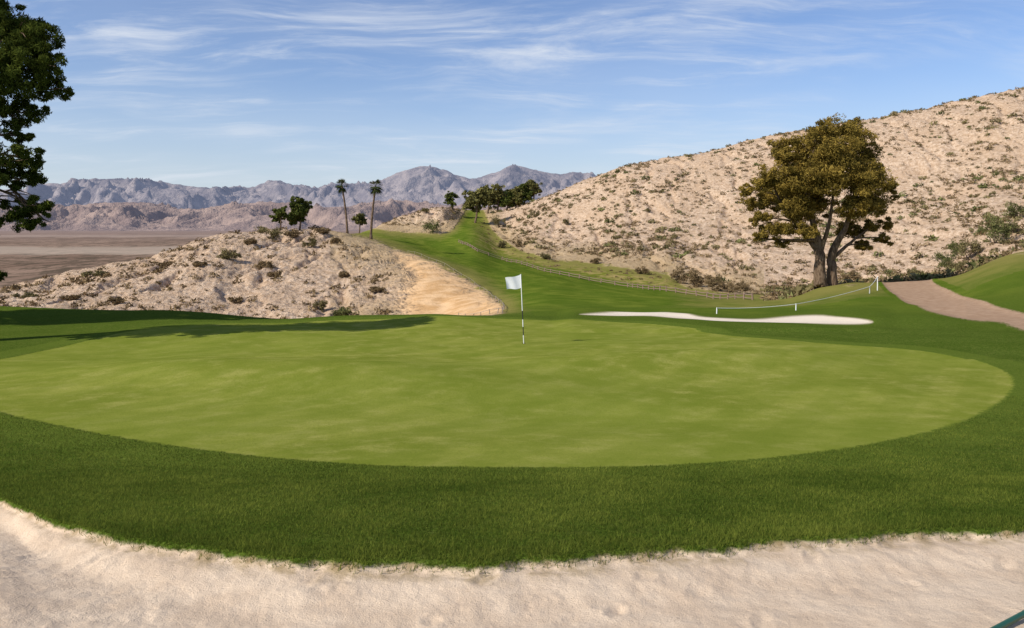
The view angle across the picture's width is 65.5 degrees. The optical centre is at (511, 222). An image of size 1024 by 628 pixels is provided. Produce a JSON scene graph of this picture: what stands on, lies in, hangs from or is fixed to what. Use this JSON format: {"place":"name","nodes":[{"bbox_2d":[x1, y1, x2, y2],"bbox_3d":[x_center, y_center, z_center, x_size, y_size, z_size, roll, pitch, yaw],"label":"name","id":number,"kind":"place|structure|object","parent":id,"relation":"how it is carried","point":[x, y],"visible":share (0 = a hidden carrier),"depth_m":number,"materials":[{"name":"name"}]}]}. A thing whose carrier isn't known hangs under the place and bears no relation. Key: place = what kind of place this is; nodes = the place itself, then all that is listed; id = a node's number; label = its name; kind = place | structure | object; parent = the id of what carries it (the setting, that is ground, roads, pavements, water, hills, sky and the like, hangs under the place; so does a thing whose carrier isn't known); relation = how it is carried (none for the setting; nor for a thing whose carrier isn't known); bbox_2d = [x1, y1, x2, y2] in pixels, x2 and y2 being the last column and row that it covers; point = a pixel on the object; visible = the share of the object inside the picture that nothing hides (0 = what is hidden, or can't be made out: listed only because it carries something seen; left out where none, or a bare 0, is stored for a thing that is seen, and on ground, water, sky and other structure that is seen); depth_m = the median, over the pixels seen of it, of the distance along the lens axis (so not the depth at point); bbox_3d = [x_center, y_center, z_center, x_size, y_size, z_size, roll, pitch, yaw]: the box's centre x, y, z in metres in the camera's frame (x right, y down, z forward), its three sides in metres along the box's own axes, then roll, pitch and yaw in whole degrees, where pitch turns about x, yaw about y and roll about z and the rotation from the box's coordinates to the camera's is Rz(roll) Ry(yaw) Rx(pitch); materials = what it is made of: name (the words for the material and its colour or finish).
{"place":"outdoors","nodes":[
{"label":"outdoors","id":0,"kind":"place"},
{"bbox_2d":[0,230,363,288],"bbox_3d":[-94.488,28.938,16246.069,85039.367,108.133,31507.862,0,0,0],"label":"desert plain","id":1,"kind":"structure","parent":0,"point":[32,256],"depth_m":2554.83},
{"bbox_2d":[0,207,450,318],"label":"desert hill","id":2,"kind":"structure","parent":0,"point":[415,284],"depth_m":89.77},
{"bbox_2d":[11,291,38,298],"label":"desert bush","id":3,"kind":"object","parent":2,"relation":"on","point":[26,294],"visible":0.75,"depth_m":87.30,"materials":[{"name":"green plant"}]},
{"bbox_2d":[58,294,80,300],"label":"desert bush","id":4,"kind":"object","parent":2,"relation":"on","point":[71,297],"visible":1,"depth_m":78.50,"materials":[{"name":"brown plant"}]},
{"bbox_2d":[80,270,106,276],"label":"desert bush","id":5,"kind":"object","parent":2,"relation":"on","point":[93,273],"visible":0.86,"depth_m":97.08,"materials":[{"name":"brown plant"}]},
{"bbox_2d":[106,296,124,304],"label":"desert bush","id":6,"kind":"object","parent":2,"relation":"on","point":[116,300],"visible":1,"depth_m":75.42,"materials":[{"name":"brown plant"}]},
{"bbox_2d":[156,261,172,265],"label":"desert bush","id":7,"kind":"object","parent":2,"relation":"on","point":[169,262],"visible":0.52,"depth_m":101.92,"materials":[{"name":"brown plant"}]},
{"bbox_2d":[192,261,207,267],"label":"desert bush","id":8,"kind":"object","parent":2,"relation":"on","point":[196,264],"visible":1,"depth_m":93.11,"materials":[{"name":"brown plant"}]},
{"bbox_2d":[0,207,451,318],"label":"desert scrub","id":9,"kind":"object","parent":2,"relation":"on","point":[16,287],"visible":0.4,"depth_m":91.19,"materials":[{"name":"green plant"}]},
{"bbox_2d":[216,247,242,260],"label":"desert bush","id":10,"kind":"object","parent":2,"relation":"on","point":[226,254],"visible":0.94,"depth_m":98.82,"materials":[{"name":"green plant"}]},
{"bbox_2d":[227,296,242,303],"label":"desert bush","id":11,"kind":"object","parent":2,"relation":"on","point":[239,299],"visible":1,"depth_m":80.10,"materials":[{"name":"brown plant"}]},
{"bbox_2d":[243,237,257,244],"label":"desert bush","id":12,"kind":"object","parent":2,"relation":"on","point":[250,241],"visible":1,"depth_m":110.08,"materials":[{"name":"brown plant"}]},
{"bbox_2d":[257,260,276,269],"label":"desert bush","id":13,"kind":"object","parent":2,"relation":"on","point":[261,264],"visible":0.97,"depth_m":95.93,"materials":[{"name":"brown plant"}]},
{"bbox_2d":[254,226,283,239],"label":"desert bush","id":14,"kind":"object","parent":2,"relation":"on","point":[273,233],"visible":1,"depth_m":118.88,"materials":[{"name":"green plant"}]},
{"bbox_2d":[266,270,282,276],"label":"desert bush","id":15,"kind":"object","parent":2,"relation":"on","point":[272,274],"visible":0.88,"depth_m":91.53,"materials":[{"name":"brown plant"}]},
{"bbox_2d":[269,205,288,228],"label":"shade tree","id":16,"kind":"object","parent":2,"relation":"on","point":[280,214],"visible":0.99,"depth_m":135.14,"materials":[{"name":"green plant"}]},
{"bbox_2d":[284,230,299,237],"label":"desert bush","id":17,"kind":"object","parent":2,"relation":"on","point":[291,234],"visible":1,"depth_m":120.53,"materials":[{"name":"brown plant"}]},
{"bbox_2d":[286,196,312,230],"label":"shade tree","id":18,"kind":"object","parent":2,"relation":"on","point":[300,208],"visible":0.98,"depth_m":136.89,"materials":[{"name":"green plant"}]},
{"bbox_2d":[300,237,316,246],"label":"desert bush","id":19,"kind":"object","parent":2,"relation":"on","point":[313,242],"visible":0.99,"depth_m":113.79,"materials":[{"name":"green plant"}]},
{"bbox_2d":[312,300,328,311],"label":"desert bush","id":20,"kind":"object","parent":2,"relation":"on","point":[322,304],"visible":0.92,"depth_m":77.56,"materials":[{"name":"green plant"}]},
{"bbox_2d":[311,227,330,233],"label":"desert bush","id":21,"kind":"object","parent":2,"relation":"on","point":[321,230],"visible":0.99,"depth_m":124.62,"materials":[{"name":"brown plant"}]},
{"bbox_2d":[330,237,341,243],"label":"desert bush","id":22,"kind":"object","parent":2,"relation":"on","point":[336,239],"visible":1,"depth_m":114.34,"materials":[{"name":"brown plant"}]},
{"bbox_2d":[335,179,348,232],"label":"fan palm tree","id":23,"kind":"object","parent":2,"relation":"on","point":[342,190],"visible":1,"depth_m":149.84,"materials":[{"name":"green plant"}]},
{"bbox_2d":[338,271,348,277],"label":"desert bush","id":24,"kind":"object","parent":2,"relation":"on","point":[344,273],"visible":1,"depth_m":92.58,"materials":[{"name":"brown plant"}]},
{"bbox_2d":[332,306,362,315],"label":"desert bush","id":25,"kind":"object","parent":2,"relation":"on","point":[342,311],"visible":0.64,"depth_m":72.55,"materials":[{"name":"green plant"}]},
{"bbox_2d":[369,179,382,238],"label":"fan palm tree","id":26,"kind":"object","parent":2,"relation":"on","point":[374,189],"visible":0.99,"depth_m":131.84,"materials":[{"name":"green plant"}]},
{"bbox_2d":[369,285,384,292],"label":"desert bush","id":27,"kind":"object","parent":2,"relation":"on","point":[376,289],"visible":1,"depth_m":82.87,"materials":[{"name":"brown plant"}]},
{"bbox_2d":[421,219,440,233],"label":"desert bush","id":28,"kind":"object","parent":2,"relation":"on","point":[431,226],"visible":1,"depth_m":189.29,"materials":[{"name":"green plant"}]},
{"bbox_2d":[0,198,517,230],"bbox_3d":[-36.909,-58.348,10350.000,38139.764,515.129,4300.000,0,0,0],"label":"foothills","id":29,"kind":"structure","parent":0,"point":[145,216],"depth_m":9395.59,"materials":[{"name":"grey stone"}]},
{"bbox_2d":[0,164,595,208],"bbox_3d":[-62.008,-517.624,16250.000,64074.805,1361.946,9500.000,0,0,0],"label":"mountain range","id":30,"kind":"structure","parent":0,"point":[430,184],"depth_m":15025.49,"materials":[{"name":"grey stone"}]},
{"bbox_2d":[0,271,1023,570],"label":"ground","id":31,"kind":"structure","parent":0,"point":[34,329],"depth_m":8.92,"materials":[{"name":"green plant"}]},
{"bbox_2d":[0,0,74,281],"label":"shade tree","id":32,"kind":"object","parent":31,"relation":"on","point":[28,42],"visible":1,"depth_m":23.43,"materials":[{"name":"green plant"}]},
{"bbox_2d":[0,316,1012,466],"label":"putting green","id":33,"kind":"object","parent":31,"relation":"on","point":[458,391],"visible":1,"depth_m":14.41,"materials":[{"name":"green plant"}]},
{"bbox_2d":[505,274,523,343],"bbox_3d":[0.097,2.619,23.906,0.622,2.181,0.107,0,0,8],"label":"golf flagstick","id":34,"kind":"object","parent":33,"relation":"on","point":[515,282],"visible":0.99,"depth_m":23.88,"materials":[{"name":"white paint"}]},
{"bbox_2d":[0,498,1023,627],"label":"sand bunker","id":35,"kind":"object","parent":31,"relation":"on","point":[52,575],"visible":1,"depth_m":4.14},
{"bbox_2d":[990,610,1023,627],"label":"bunker rake","id":36,"kind":"object","parent":35,"relation":"on","point":[1011,620],"visible":1,"depth_m":3.66,"materials":[{"name":"teal plastic"}]},
{"bbox_2d":[579,311,873,323],"bbox_3d":[9.859,4.426,36.682,12.867,0.831,8.224,0,0,36],"label":"sand bunker","id":37,"kind":"object","parent":31,"relation":"on","point":[821,319],"visible":0.91,"depth_m":36.57},
{"bbox_2d":[716,286,869,313],"bbox_3d":[16.343,4.257,43.710,13.497,0.920,1.368,0,0,-34],"label":"rope barrier","id":38,"kind":"object","parent":31,"relation":"on","point":[804,302],"visible":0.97,"depth_m":42.00,"materials":[{"name":"white fabric"}]},
{"bbox_2d":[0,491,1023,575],"bbox_3d":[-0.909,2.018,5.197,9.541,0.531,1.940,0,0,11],"label":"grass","id":39,"kind":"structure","parent":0,"point":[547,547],"depth_m":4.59,"materials":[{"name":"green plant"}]},
{"bbox_2d":[0,0,1023,189],"label":"sky","id":40,"kind":"structure","parent":0,"point":[196,93],"materials":[{"name":"blue"}]},
{"bbox_2d":[352,210,1023,315],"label":"fairway","id":41,"kind":"structure","parent":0,"point":[543,290],"depth_m":93.46,"materials":[{"name":"green plant"}]},
{"bbox_2d":[351,212,366,233],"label":"shade tree","id":42,"kind":"object","parent":41,"relation":"on","point":[359,219],"visible":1,"depth_m":184.67,"materials":[{"name":"green plant"}]},
{"bbox_2d":[411,251,504,314],"bbox_3d":[-5.328,5.728,79.941,4.962,3.783,66.790,0,0,-12],"label":"grass edge","id":43,"kind":"object","parent":41,"relation":"on","point":[484,290],"visible":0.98,"depth_m":60.93,"materials":[{"name":"green plant"}]},
{"bbox_2d":[461,188,490,222],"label":"shade tree","id":44,"kind":"object","parent":41,"relation":"on","point":[475,198],"visible":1,"depth_m":214.64,"materials":[{"name":"green plant"}]},
{"bbox_2d":[496,240,507,247],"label":"desert bush","id":45,"kind":"object","parent":41,"relation":"on","point":[502,244],"visible":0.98,"depth_m":171.67,"materials":[{"name":"green plant"}]},
{"bbox_2d":[540,252,550,258],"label":"desert bush","id":46,"kind":"object","parent":41,"relation":"on","point":[544,255],"visible":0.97,"depth_m":150.57,"materials":[{"name":"green plant"}]},
{"bbox_2d":[589,257,600,263],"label":"desert bush","id":47,"kind":"object","parent":41,"relation":"on","point":[596,260],"visible":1,"depth_m":143.57,"materials":[{"name":"green plant"}]},
{"bbox_2d":[458,240,752,299],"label":"rail fence","id":48,"kind":"object","parent":41,"relation":"on","point":[660,289],"visible":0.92,"depth_m":104.65,"materials":[{"name":"brown wood"}]},
{"bbox_2d":[634,267,650,274],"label":"desert bush","id":49,"kind":"object","parent":41,"relation":"on","point":[644,271],"visible":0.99,"depth_m":131.42,"materials":[{"name":"green plant"}]},
{"bbox_2d":[669,264,688,283],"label":"desert bush","id":50,"kind":"object","parent":41,"relation":"on","point":[678,276],"visible":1,"depth_m":121.84,"materials":[{"name":"brown plant"}]},
{"bbox_2d":[703,273,728,291],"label":"desert bush","id":51,"kind":"object","parent":41,"relation":"on","point":[720,284],"visible":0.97,"depth_m":110.75,"materials":[{"name":"brown plant"}]},
{"bbox_2d":[726,278,752,293],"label":"desert bush","id":52,"kind":"object","parent":41,"relation":"on","point":[742,287],"visible":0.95,"depth_m":107.12,"materials":[{"name":"brown plant"}]},
{"bbox_2d":[738,112,899,288],"bbox_3d":[22.502,-1.390,58.789,11.360,13.224,8.386,0,0,21],"label":"spreading tree","id":53,"kind":"object","parent":41,"relation":"on","point":[802,180],"visible":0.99,"depth_m":57.13,"materials":[{"name":"green plant"}]},
{"bbox_2d":[451,88,1023,314],"bbox_3d":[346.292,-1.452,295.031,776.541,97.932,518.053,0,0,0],"label":"desert hill","id":54,"kind":"structure","parent":0,"point":[468,297],"depth_m":165.64,"materials":[{"name":"beige sand"}]},
{"bbox_2d":[443,191,459,208],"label":"shade tree","id":55,"kind":"object","parent":54,"relation":"on","point":[450,197],"visible":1,"depth_m":226.85,"materials":[{"name":"green plant"}]},
{"bbox_2d":[476,184,498,213],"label":"shade tree","id":56,"kind":"object","parent":54,"relation":"on","point":[491,202],"visible":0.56,"depth_m":237.78,"materials":[{"name":"green plant"}]},
{"bbox_2d":[488,183,505,209],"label":"shade tree","id":57,"kind":"object","parent":54,"relation":"on","point":[496,188],"visible":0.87,"depth_m":236.45,"materials":[{"name":"green plant"}]},
{"bbox_2d":[490,215,509,226],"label":"desert bush","id":58,"kind":"object","parent":54,"relation":"on","point":[495,220],"visible":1,"depth_m":210.86,"materials":[{"name":"green plant"}]},
{"bbox_2d":[499,190,515,210],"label":"shade tree","id":59,"kind":"object","parent":54,"relation":"on","point":[505,201],"visible":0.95,"depth_m":236.46,"materials":[{"name":"green plant"}]},
{"bbox_2d":[506,186,526,207],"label":"shade tree","id":60,"kind":"object","parent":54,"relation":"on","point":[516,191],"visible":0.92,"depth_m":236.42,"materials":[{"name":"green plant"}]},
{"bbox_2d":[511,239,522,246],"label":"desert bush","id":61,"kind":"object","parent":54,"relation":"on","point":[519,243],"visible":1,"depth_m":174.79,"materials":[{"name":"green plant"}]},
{"bbox_2d":[512,183,534,203],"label":"shade tree","id":62,"kind":"object","parent":54,"relation":"on","point":[526,194],"visible":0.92,"depth_m":236.51,"materials":[{"name":"green plant"}]},
{"bbox_2d":[526,179,542,198],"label":"shade tree","id":63,"kind":"object","parent":54,"relation":"on","point":[532,185],"visible":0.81,"depth_m":237.16,"materials":[{"name":"green plant"}]},
{"bbox_2d":[529,210,539,216],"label":"desert bush","id":64,"kind":"object","parent":54,"relation":"on","point":[532,213],"visible":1,"depth_m":204.13,"materials":[{"name":"green plant"}]},
{"bbox_2d":[479,217,764,294],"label":"dry grass tufts","id":65,"kind":"object","parent":54,"relation":"on","point":[753,289],"visible":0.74,"depth_m":135.67,"materials":[{"name":"plant"}]},
{"bbox_2d":[687,268,706,287],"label":"desert bush","id":66,"kind":"object","parent":54,"relation":"on","point":[693,275],"visible":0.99,"depth_m":117.15,"materials":[{"name":"brown plant"}]},
{"bbox_2d":[449,87,1023,300],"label":"desert scrub","id":67,"kind":"object","parent":54,"relation":"on","point":[773,295],"visible":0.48,"depth_m":154.80,"materials":[{"name":"plant"}]},
{"bbox_2d":[841,269,859,279],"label":"desert bush","id":68,"kind":"object","parent":54,"relation":"on","point":[852,274],"visible":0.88,"depth_m":118.17,"materials":[{"name":"green plant"}]},
{"bbox_2d":[906,268,924,274],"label":"desert bush","id":69,"kind":"object","parent":54,"relation":"on","point":[913,270],"visible":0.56,"depth_m":110.05,"materials":[{"name":"green plant"}]},
{"bbox_2d":[931,249,960,267],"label":"desert bush","id":70,"kind":"object","parent":54,"relation":"on","point":[943,258],"visible":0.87,"depth_m":110.72,"materials":[{"name":"green plant"}]},
{"bbox_2d":[944,260,965,269],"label":"desert bush","id":71,"kind":"object","parent":54,"relation":"on","point":[959,265],"visible":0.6,"depth_m":104.77,"materials":[{"name":"green plant"}]},
{"bbox_2d":[945,240,968,253],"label":"desert bush","id":72,"kind":"object","parent":54,"relation":"on","point":[952,246],"visible":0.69,"depth_m":118.37,"materials":[{"name":"green plant"}]},
{"bbox_2d":[953,236,984,258],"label":"desert bush","id":73,"kind":"object","parent":54,"relation":"on","point":[964,250],"visible":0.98,"depth_m":113.14,"materials":[{"name":"green plant"}]},
{"bbox_2d":[973,225,987,236],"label":"desert bush","id":74,"kind":"object","parent":54,"relation":"on","point":[983,230],"visible":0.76,"depth_m":122.43,"materials":[{"name":"green plant"}]},
{"bbox_2d":[982,212,1017,242],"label":"desert bush","id":75,"kind":"object","parent":54,"relation":"on","point":[998,230],"visible":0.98,"depth_m":113.58,"materials":[{"name":"green plant"}]},
{"bbox_2d":[999,219,1019,234],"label":"desert bush","id":76,"kind":"object","parent":54,"relation":"on","point":[1014,224],"visible":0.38,"depth_m":116.22,"materials":[{"name":"green plant"}]},
{"bbox_2d":[1002,200,1023,216],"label":"desert bush","id":77,"kind":"object","parent":54,"relation":"on","point":[1013,210],"visible":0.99,"depth_m":123.73,"materials":[{"name":"green plant"}]},
{"bbox_2d":[878,279,1023,336],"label":"cart path","id":78,"kind":"structure","parent":0,"point":[946,302],"depth_m":38.58,"materials":[{"name":"beige concrete"}]}
]}

